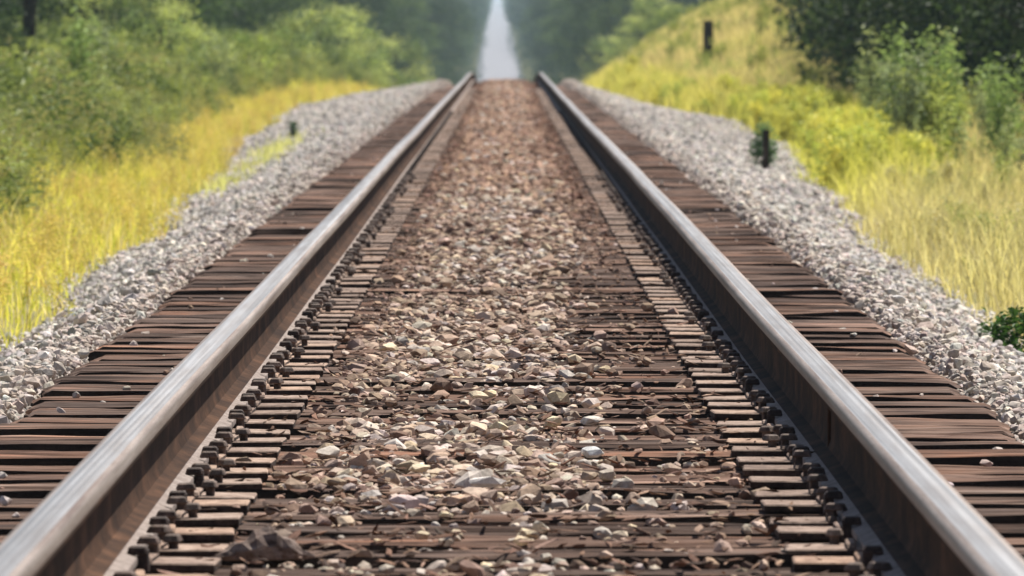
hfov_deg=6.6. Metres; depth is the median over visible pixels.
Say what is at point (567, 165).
railway tie
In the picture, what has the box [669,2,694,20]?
shrub
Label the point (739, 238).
railway tie
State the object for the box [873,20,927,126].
tall weed
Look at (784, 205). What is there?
grey gravel
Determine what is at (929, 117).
tall weed
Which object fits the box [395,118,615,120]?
railway tie
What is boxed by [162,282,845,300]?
railway tie
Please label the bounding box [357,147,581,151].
railway tie
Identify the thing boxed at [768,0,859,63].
shrub
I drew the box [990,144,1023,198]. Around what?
tall weed
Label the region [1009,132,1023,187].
tall weed
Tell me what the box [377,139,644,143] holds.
railway tie
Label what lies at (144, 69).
tall weed
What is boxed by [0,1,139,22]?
leafy tree
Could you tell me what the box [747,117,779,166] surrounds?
plant
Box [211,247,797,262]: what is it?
railway tie
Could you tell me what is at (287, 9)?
leafy tree
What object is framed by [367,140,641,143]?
railway tie
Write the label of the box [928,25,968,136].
tall weed
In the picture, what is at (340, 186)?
railway tie
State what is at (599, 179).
railway tie
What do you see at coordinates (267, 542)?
rock
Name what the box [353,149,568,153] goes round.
railway tie
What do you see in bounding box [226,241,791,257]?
railway tie
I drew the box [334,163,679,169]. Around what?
railway tie
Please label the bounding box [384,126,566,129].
railway tie
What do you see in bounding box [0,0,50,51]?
shrub
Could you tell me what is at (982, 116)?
tall weed
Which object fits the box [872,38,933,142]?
tall weed
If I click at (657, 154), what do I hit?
railway tie
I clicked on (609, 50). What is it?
shrub
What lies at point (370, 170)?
railway tie
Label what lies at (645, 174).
railway tie
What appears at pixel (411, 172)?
railway tie
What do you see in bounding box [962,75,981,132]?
tall weed
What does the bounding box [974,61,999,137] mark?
tall weed
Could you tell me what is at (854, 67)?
tall weed
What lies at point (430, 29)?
leafy tree
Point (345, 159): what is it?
railway tie
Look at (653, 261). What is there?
railway tie
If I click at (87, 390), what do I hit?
railway tie
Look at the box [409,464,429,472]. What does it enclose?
stone
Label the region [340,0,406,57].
leafy tree
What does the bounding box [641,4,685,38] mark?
shrub
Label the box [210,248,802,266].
railway tie
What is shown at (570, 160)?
railway tie
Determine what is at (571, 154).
railway tie
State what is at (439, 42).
leafy tree
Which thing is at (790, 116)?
weeds
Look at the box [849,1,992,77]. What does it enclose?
leafy tree
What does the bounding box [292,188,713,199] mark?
railway tie
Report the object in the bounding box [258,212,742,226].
railway tie
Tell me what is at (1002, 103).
tall weed
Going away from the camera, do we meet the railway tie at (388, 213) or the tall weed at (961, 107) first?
the railway tie at (388, 213)
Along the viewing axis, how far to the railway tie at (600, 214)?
49.44 m
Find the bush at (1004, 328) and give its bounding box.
[978,298,1023,352]
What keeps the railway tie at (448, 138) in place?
on the ballast bed
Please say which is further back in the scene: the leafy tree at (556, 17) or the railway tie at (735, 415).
the leafy tree at (556, 17)
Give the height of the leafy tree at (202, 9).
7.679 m
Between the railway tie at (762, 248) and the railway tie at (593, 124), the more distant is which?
the railway tie at (593, 124)
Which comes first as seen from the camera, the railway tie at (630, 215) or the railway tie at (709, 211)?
the railway tie at (630, 215)
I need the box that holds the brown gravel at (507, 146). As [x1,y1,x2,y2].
[157,78,829,575]
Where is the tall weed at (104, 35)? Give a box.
[92,19,118,59]
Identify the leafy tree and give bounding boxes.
[0,0,104,25]
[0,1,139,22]
[2,0,121,25]
[7,0,199,26]
[22,0,35,49]
[78,0,169,21]
[82,0,248,29]
[136,0,248,32]
[157,0,244,29]
[160,0,263,30]
[169,0,271,31]
[187,0,262,36]
[204,0,279,32]
[208,0,297,36]
[222,0,298,35]
[228,0,321,40]
[230,0,322,32]
[245,0,333,48]
[276,0,334,45]
[284,0,371,55]
[286,0,353,47]
[315,0,377,59]
[329,0,375,48]
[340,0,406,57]
[342,0,422,72]
[361,0,430,84]
[365,4,432,86]
[367,0,427,71]
[369,20,437,83]
[389,0,450,82]
[398,0,481,78]
[403,3,459,79]
[410,0,477,71]
[415,18,469,79]
[434,0,482,71]
[513,0,562,69]
[515,0,565,73]
[518,16,545,71]
[519,6,537,45]
[528,0,571,75]
[535,0,594,80]
[540,0,614,81]
[541,0,619,79]
[545,0,636,70]
[561,0,654,81]
[563,0,654,64]
[567,18,608,82]
[576,0,686,61]
[843,1,909,48]
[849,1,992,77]
[871,0,1023,87]
[891,0,1023,91]
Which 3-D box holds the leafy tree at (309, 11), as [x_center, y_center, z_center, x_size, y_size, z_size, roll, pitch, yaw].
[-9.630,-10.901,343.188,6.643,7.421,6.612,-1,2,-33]
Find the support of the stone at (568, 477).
on the brown gravel at (507, 146)
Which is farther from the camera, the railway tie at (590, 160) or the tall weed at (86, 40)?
the tall weed at (86, 40)
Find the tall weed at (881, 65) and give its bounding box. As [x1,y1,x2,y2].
[879,58,915,106]
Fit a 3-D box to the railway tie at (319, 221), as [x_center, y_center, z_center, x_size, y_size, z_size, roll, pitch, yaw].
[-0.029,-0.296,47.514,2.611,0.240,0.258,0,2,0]
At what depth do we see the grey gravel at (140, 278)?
46.06 m
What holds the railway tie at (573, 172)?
on the ballast bed
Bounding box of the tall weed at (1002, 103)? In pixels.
[976,61,1023,168]
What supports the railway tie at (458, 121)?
on the ballast bed
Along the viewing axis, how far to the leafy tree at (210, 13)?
253.43 m
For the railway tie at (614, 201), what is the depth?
51.49 m
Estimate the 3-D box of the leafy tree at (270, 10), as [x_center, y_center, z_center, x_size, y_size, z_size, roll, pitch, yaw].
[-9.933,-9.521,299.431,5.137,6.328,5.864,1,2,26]
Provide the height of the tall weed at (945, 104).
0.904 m
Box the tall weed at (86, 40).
[51,4,103,101]
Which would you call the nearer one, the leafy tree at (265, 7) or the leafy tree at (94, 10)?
the leafy tree at (94, 10)
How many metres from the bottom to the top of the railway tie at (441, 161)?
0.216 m
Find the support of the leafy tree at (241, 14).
on the ground at (38, 312)
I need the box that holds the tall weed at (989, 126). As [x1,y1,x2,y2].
[980,83,1002,157]
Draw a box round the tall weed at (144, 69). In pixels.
[122,57,154,91]
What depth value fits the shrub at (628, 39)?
335.93 m
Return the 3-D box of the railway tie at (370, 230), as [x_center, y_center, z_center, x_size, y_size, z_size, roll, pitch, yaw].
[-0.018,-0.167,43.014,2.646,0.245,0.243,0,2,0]
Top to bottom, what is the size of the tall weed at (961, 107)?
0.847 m
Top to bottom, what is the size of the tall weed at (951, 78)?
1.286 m
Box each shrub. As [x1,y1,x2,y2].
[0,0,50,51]
[0,32,43,65]
[36,0,124,28]
[89,28,137,45]
[92,0,198,40]
[98,0,220,83]
[101,5,165,34]
[166,21,246,86]
[223,27,288,83]
[252,11,325,62]
[276,1,368,67]
[306,2,400,66]
[326,34,393,86]
[358,54,412,86]
[360,34,441,85]
[398,66,434,84]
[576,33,623,79]
[598,41,633,67]
[611,13,663,57]
[618,0,682,46]
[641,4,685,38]
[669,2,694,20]
[766,0,912,92]
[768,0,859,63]
[770,0,829,38]
[772,0,919,90]
[785,0,816,39]
[808,0,889,65]
[815,0,909,60]
[838,0,1022,99]
[858,0,1023,104]
[861,0,1021,90]
[919,0,1023,117]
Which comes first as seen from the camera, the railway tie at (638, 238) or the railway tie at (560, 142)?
the railway tie at (638, 238)
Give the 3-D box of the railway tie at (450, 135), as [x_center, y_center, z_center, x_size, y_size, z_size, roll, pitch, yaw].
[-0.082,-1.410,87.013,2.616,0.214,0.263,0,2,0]
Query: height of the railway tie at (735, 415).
0.245 m
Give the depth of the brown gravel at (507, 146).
25.50 m
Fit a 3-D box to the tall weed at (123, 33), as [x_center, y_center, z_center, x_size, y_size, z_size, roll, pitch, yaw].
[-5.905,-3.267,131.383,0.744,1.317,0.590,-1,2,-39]
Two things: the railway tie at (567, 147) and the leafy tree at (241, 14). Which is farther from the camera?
the leafy tree at (241, 14)
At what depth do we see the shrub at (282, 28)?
199.93 m
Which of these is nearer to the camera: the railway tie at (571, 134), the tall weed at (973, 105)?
the railway tie at (571, 134)
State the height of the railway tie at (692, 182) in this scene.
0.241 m
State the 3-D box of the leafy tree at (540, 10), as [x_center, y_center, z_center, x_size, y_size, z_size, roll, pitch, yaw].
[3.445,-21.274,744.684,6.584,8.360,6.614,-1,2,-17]
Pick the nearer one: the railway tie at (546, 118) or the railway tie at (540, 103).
the railway tie at (546, 118)
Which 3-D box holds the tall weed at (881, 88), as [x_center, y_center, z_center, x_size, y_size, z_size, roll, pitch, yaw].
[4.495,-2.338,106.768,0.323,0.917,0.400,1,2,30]
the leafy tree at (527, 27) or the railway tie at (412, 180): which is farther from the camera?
the leafy tree at (527, 27)
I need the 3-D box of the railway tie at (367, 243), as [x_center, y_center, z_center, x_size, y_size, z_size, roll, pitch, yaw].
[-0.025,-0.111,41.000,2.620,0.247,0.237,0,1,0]
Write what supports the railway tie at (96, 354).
on the ballast bed
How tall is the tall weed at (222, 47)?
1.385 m
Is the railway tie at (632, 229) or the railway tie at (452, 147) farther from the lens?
the railway tie at (452, 147)
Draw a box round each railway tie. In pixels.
[0,404,1014,438]
[0,413,1016,441]
[0,424,1023,451]
[0,432,1023,466]
[0,440,1023,475]
[0,450,1023,486]
[0,463,1023,499]
[0,474,1023,512]
[0,483,1023,523]
[0,496,1023,537]
[0,510,1023,550]
[11,395,1010,430]
[23,389,997,420]
[28,376,976,406]
[31,380,996,410]
[41,367,960,396]
[51,360,961,389]
[68,349,934,375]
[75,345,931,370]
[77,354,951,380]
[87,335,909,360]
[89,338,927,364]
[95,329,908,354]
[107,322,905,349]
[113,318,890,339]
[113,571,873,575]
[125,308,885,332]
[128,316,893,337]
[132,304,879,325]
[135,561,892,575]
[137,536,862,575]
[146,299,876,321]
[146,525,1023,568]
[150,296,866,316]
[153,291,861,312]
[157,289,848,310]
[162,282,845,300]
[162,285,854,305]
[169,277,842,295]
[181,269,826,288]
[186,266,827,287]
[187,272,826,288]
[188,264,823,282]
[195,257,812,275]
[195,260,813,276]
[203,250,789,269]
[209,254,813,273]
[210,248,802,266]
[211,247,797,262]
[221,243,792,259]
[224,238,788,256]
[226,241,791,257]
[227,236,782,253]
[233,233,771,247]
[236,233,776,247]
[237,228,775,245]
[240,226,774,242]
[243,225,644,239]
[248,220,762,235]
[250,219,758,233]
[255,222,762,236]
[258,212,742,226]
[261,214,752,227]
[265,207,741,220]
[266,209,745,222]
[266,211,748,225]
[271,204,735,216]
[273,202,736,216]
[274,206,737,217]
[281,197,723,208]
[281,198,732,211]
[283,200,735,214]
[288,193,716,204]
[288,193,723,205]
[291,196,730,207]
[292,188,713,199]
[292,190,715,202]
[293,192,722,203]
[296,187,715,198]
[297,186,615,195]
[302,185,706,194]
[304,182,709,193]
[305,183,708,193]
[306,179,675,191]
[308,177,694,186]
[308,178,700,189]
[308,181,704,190]
[310,174,696,185]
[315,176,695,185]
[317,171,687,181]
[318,175,688,180]
[319,173,695,181]
[321,171,687,178]
[322,173,686,178]
[324,173,697,185]
[327,167,593,172]
[328,168,683,174]
[329,169,685,174]
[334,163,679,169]
[337,165,679,170]
[338,167,684,173]
[339,159,673,164]
[339,161,675,165]
[340,157,663,163]
[343,154,662,161]
[344,158,672,163]
[344,162,671,165]
[345,157,667,161]
[346,156,663,160]
[347,152,662,157]
[348,166,678,170]
[350,151,656,155]
[351,154,663,158]
[352,150,653,154]
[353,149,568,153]
[355,148,654,152]
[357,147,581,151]
[358,146,649,150]
[359,145,652,149]
[360,143,649,146]
[361,146,655,151]
[361,148,654,151]
[366,139,639,143]
[366,142,625,144]
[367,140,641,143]
[369,137,573,140]
[370,139,641,142]
[372,134,632,138]
[372,136,636,139]
[372,137,641,141]
[373,136,638,139]
[373,216,757,229]
[375,133,636,136]
[376,132,571,135]
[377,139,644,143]
[378,129,609,134]
[380,128,627,131]
[380,133,635,135]
[381,128,625,132]
[382,129,629,132]
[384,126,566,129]
[385,150,659,155]
[386,126,625,129]
[386,130,632,133]
[389,122,618,125]
[389,125,623,127]
[392,120,562,123]
[392,122,563,124]
[392,124,622,126]
[393,127,628,131]
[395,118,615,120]
[395,121,620,124]
[398,122,620,125]
[399,118,611,120]
[399,134,636,137]
[400,116,614,119]
[401,114,607,116]
[403,112,608,115]
[403,113,607,115]
[405,111,557,113]
[408,110,602,112]
[410,107,599,109]
[411,108,603,111]
[412,106,598,108]
[413,106,596,108]
[414,171,685,176]
[417,103,593,104]
[418,101,589,102]
[418,102,595,104]
[421,99,591,102]
[421,160,672,164]
[425,153,661,157]
[426,110,601,111]
[432,143,644,146]
[434,141,644,144]
[436,138,637,140]
[439,96,582,97]
[444,126,626,129]
[551,119,613,121]
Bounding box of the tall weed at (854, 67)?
[848,57,884,107]
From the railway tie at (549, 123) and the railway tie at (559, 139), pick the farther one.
the railway tie at (549, 123)
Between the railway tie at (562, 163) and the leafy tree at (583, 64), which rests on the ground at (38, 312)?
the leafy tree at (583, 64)
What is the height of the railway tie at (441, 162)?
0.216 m
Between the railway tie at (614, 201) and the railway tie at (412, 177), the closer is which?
the railway tie at (614, 201)
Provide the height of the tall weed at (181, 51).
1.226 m
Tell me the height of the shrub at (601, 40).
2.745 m
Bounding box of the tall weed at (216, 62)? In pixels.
[204,33,227,87]
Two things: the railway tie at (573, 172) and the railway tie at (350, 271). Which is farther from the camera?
the railway tie at (573, 172)
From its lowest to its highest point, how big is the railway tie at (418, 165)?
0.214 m
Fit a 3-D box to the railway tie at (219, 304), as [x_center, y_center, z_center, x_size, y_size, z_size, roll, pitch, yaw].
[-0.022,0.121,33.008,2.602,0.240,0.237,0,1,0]
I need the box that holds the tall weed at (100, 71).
[86,46,113,97]
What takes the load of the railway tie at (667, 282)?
on the ballast bed
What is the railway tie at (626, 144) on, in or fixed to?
on the ballast bed
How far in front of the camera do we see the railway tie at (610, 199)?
53.02 m
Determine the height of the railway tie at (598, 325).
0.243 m
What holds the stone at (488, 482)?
on the brown gravel at (507, 146)
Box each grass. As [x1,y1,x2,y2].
[581,0,1023,349]
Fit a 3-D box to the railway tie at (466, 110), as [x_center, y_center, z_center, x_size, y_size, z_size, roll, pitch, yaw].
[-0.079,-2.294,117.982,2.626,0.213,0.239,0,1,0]
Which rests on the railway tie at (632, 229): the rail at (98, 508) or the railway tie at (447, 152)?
the rail at (98, 508)
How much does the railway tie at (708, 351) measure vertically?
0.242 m
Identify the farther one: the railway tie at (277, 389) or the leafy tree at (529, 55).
the leafy tree at (529, 55)
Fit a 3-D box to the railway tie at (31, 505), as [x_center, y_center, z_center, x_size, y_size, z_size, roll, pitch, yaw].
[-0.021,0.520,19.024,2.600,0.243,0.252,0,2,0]
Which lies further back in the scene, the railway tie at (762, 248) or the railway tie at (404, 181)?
the railway tie at (404, 181)
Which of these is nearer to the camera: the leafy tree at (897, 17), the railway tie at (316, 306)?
the railway tie at (316, 306)
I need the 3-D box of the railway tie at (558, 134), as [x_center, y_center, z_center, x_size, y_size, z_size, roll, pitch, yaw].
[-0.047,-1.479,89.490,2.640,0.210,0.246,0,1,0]
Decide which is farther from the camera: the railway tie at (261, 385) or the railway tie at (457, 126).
the railway tie at (457, 126)
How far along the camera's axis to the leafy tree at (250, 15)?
290.74 m
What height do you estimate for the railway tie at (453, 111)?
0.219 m
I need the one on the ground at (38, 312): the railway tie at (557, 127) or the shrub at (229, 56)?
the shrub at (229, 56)
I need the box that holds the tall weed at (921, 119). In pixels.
[892,85,930,137]
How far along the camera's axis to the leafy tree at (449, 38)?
643.76 m
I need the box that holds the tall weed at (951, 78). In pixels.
[926,31,973,139]
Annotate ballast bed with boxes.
[1,0,1019,432]
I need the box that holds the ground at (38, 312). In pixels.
[0,0,1023,348]
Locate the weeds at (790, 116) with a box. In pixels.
[601,0,1023,286]
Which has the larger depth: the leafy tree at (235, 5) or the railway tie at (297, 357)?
the leafy tree at (235, 5)
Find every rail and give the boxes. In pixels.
[0,72,477,575]
[533,72,1023,575]
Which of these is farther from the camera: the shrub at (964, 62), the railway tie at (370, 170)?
the shrub at (964, 62)
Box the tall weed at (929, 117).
[888,66,956,142]
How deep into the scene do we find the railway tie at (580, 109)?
120.38 m
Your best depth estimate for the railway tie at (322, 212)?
49.90 m
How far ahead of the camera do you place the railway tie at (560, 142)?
82.90 m
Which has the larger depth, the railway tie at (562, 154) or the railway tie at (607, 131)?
the railway tie at (607, 131)
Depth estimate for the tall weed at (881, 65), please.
97.19 m
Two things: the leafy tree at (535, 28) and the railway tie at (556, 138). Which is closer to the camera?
the railway tie at (556, 138)
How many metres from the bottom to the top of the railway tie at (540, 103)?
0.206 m
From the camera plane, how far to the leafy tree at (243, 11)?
273.06 m
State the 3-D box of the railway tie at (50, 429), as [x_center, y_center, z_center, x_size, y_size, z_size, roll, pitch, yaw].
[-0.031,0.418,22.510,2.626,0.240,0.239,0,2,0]
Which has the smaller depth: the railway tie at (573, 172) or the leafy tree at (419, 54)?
the railway tie at (573, 172)
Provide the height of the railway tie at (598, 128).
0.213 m
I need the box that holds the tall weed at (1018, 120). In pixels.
[1002,85,1022,143]
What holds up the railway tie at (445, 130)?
on the ballast bed
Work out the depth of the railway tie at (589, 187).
57.48 m
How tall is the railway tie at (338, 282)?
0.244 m
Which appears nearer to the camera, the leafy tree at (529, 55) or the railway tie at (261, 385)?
the railway tie at (261, 385)
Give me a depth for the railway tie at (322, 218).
48.44 m
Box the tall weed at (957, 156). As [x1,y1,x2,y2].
[949,117,970,170]
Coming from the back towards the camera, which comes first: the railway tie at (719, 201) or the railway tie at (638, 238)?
the railway tie at (719, 201)
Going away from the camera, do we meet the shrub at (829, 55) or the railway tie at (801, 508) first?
the railway tie at (801, 508)
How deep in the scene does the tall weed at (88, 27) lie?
135.02 m
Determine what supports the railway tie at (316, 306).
on the ballast bed
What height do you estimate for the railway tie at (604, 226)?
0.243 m
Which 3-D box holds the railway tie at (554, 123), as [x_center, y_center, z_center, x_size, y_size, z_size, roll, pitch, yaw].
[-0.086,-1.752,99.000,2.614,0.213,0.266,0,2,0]
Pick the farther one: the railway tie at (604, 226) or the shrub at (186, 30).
the shrub at (186, 30)
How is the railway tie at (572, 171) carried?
on the ballast bed
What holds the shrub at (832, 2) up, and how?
on the ground at (38, 312)
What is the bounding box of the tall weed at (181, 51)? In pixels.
[151,40,193,70]
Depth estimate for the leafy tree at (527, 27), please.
1046.98 m
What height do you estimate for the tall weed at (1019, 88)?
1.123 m
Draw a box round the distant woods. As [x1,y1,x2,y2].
[368,0,712,85]
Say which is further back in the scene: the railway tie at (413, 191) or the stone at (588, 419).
the railway tie at (413, 191)
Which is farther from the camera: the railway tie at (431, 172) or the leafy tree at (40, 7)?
the leafy tree at (40, 7)
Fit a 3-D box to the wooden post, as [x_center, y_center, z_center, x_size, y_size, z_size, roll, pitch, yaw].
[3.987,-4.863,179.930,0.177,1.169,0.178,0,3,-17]
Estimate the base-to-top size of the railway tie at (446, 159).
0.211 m
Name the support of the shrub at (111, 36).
on the ground at (38, 312)
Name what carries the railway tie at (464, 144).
on the ballast bed
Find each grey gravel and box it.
[0,78,452,516]
[557,78,1023,486]
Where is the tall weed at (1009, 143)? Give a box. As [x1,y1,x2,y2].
[994,104,1021,179]
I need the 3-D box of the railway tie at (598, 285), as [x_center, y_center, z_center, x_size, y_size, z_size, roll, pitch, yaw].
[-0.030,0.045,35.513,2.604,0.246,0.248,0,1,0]
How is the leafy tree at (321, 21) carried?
on the ground at (38, 312)
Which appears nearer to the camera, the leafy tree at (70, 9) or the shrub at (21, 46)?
the shrub at (21, 46)
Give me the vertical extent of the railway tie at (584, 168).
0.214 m
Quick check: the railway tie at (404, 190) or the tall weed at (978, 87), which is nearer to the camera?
the railway tie at (404, 190)
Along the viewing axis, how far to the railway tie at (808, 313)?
31.92 m
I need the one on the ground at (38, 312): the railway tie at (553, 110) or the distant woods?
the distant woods
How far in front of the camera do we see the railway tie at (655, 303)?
32.42 m
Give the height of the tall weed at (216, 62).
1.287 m
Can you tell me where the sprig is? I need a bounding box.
[288,121,298,136]
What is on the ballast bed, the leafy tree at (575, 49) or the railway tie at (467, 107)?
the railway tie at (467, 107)
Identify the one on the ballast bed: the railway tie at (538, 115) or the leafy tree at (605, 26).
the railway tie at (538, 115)
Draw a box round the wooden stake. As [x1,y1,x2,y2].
[762,130,769,168]
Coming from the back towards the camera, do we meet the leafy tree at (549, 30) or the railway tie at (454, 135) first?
the leafy tree at (549, 30)
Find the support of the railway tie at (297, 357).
on the ballast bed
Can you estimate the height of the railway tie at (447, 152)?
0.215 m
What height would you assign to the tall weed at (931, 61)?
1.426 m
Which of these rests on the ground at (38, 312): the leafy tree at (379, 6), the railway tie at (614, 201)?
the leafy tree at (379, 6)
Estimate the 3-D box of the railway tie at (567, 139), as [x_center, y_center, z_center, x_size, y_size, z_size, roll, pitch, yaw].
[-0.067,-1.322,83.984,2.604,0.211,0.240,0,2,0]
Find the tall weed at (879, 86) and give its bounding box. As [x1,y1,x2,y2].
[876,66,888,109]
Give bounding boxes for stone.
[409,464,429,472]
[469,477,505,487]
[560,475,572,479]
[580,416,603,425]
[581,446,603,457]
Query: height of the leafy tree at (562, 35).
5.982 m
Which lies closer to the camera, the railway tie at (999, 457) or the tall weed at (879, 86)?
the railway tie at (999, 457)
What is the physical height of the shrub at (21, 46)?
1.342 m
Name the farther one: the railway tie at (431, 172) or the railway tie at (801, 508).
the railway tie at (431, 172)
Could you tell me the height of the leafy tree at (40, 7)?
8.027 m
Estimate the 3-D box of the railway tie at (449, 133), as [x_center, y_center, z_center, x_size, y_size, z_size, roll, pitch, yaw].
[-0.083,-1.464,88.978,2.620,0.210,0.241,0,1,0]
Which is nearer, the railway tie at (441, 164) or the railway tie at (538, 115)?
the railway tie at (441, 164)
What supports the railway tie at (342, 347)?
on the ballast bed
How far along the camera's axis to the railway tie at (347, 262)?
36.93 m
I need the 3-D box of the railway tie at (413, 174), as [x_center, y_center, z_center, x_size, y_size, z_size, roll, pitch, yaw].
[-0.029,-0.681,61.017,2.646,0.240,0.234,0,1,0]
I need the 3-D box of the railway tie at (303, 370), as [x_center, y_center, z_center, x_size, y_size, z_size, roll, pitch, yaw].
[-0.013,0.318,26.007,2.614,0.247,0.259,0,1,0]
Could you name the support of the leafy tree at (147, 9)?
on the ground at (38, 312)
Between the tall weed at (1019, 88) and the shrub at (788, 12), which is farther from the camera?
the shrub at (788, 12)
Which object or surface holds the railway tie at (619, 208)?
on the ballast bed
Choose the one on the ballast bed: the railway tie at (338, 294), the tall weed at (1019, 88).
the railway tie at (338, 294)
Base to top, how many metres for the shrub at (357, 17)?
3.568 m
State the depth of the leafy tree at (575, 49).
512.76 m
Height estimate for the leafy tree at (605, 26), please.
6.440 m
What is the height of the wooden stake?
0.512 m
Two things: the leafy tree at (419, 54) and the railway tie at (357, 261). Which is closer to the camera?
the railway tie at (357, 261)
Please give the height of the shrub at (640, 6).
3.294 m
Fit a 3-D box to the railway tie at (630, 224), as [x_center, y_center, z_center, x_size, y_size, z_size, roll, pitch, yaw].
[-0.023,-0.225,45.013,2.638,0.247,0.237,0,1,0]
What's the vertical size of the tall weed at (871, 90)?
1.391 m
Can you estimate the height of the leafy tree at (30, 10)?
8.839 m
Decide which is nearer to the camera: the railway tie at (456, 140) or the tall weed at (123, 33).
the railway tie at (456, 140)
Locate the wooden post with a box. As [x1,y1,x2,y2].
[702,21,712,62]
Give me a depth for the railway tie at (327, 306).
31.41 m
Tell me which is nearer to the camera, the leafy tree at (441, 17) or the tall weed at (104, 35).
the tall weed at (104, 35)
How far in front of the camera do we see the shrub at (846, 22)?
148.03 m
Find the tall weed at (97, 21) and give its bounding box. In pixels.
[89,10,108,30]
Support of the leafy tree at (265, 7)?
on the ground at (38, 312)
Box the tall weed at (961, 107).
[923,84,978,161]
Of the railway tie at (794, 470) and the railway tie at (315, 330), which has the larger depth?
the railway tie at (315, 330)
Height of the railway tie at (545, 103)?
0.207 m
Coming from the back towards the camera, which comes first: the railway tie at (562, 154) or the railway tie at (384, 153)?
the railway tie at (384, 153)
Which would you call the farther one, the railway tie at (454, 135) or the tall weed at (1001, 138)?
the railway tie at (454, 135)
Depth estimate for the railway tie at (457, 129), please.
93.96 m
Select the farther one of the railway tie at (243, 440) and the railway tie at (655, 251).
the railway tie at (655, 251)
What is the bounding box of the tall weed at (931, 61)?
[894,23,970,149]
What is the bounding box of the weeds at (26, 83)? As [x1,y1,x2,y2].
[0,13,399,323]
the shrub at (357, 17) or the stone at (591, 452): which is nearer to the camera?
the stone at (591, 452)
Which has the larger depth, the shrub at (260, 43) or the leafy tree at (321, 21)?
the leafy tree at (321, 21)
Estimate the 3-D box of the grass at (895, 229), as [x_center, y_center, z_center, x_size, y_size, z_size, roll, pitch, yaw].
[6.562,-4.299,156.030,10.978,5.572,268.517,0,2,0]
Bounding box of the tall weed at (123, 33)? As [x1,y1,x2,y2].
[95,24,134,59]
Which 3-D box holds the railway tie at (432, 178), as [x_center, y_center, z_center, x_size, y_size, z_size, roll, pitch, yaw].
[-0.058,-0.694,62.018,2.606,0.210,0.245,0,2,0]
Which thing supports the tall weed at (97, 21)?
on the ground at (38, 312)
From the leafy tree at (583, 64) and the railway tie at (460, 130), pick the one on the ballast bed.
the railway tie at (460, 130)
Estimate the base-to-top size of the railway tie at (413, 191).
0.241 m
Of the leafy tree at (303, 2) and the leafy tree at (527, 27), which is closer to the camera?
the leafy tree at (303, 2)
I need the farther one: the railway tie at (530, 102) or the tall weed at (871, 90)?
the railway tie at (530, 102)
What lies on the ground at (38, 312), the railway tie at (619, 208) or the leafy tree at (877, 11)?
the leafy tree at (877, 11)
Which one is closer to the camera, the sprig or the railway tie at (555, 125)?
the railway tie at (555, 125)
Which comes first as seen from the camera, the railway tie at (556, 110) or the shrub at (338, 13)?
the railway tie at (556, 110)
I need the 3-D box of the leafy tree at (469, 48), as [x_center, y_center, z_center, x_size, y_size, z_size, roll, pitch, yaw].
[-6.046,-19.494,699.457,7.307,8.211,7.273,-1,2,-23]
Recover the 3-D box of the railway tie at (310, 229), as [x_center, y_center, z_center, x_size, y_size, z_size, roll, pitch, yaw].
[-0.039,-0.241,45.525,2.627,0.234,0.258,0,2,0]
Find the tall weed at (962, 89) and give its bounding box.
[952,80,972,125]
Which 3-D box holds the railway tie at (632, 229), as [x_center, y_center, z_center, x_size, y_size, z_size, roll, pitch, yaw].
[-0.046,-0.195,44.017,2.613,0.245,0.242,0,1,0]
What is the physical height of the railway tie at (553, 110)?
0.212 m
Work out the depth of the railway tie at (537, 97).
142.87 m
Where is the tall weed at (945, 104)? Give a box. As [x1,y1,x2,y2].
[906,80,961,144]
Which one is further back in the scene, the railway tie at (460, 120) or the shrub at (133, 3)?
the shrub at (133, 3)
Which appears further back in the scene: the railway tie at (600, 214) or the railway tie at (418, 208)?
the railway tie at (418, 208)
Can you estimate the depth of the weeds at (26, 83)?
83.95 m
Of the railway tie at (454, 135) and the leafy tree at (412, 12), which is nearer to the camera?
the railway tie at (454, 135)
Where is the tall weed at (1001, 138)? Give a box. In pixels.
[993,121,1015,171]
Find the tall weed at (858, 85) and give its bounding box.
[852,56,874,109]
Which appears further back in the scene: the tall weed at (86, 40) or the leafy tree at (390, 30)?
the leafy tree at (390, 30)
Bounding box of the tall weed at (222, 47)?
[202,31,233,74]
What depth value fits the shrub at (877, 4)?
115.65 m
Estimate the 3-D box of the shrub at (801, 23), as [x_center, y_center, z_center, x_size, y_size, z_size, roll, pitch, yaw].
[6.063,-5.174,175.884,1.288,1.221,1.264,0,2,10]
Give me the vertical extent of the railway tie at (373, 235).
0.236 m
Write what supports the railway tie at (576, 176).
on the ballast bed
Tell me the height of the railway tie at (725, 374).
0.240 m
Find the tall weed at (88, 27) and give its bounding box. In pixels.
[65,15,102,49]
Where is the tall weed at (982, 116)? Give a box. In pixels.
[972,87,993,142]
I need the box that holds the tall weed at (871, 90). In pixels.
[854,25,887,120]
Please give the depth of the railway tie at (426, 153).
73.45 m
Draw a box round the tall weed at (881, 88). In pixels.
[874,65,888,106]
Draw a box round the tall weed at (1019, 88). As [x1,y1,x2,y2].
[974,50,1023,157]
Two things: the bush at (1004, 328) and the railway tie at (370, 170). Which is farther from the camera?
the railway tie at (370, 170)
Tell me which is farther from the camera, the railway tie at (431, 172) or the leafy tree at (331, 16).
the leafy tree at (331, 16)
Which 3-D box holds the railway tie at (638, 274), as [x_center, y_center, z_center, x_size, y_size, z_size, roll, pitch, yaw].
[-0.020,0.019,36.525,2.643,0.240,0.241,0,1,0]
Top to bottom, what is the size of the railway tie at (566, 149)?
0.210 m
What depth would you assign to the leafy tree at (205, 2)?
241.81 m
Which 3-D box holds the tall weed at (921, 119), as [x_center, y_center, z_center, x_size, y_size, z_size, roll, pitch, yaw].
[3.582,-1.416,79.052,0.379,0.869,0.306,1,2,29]
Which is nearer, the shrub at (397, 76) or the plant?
the plant

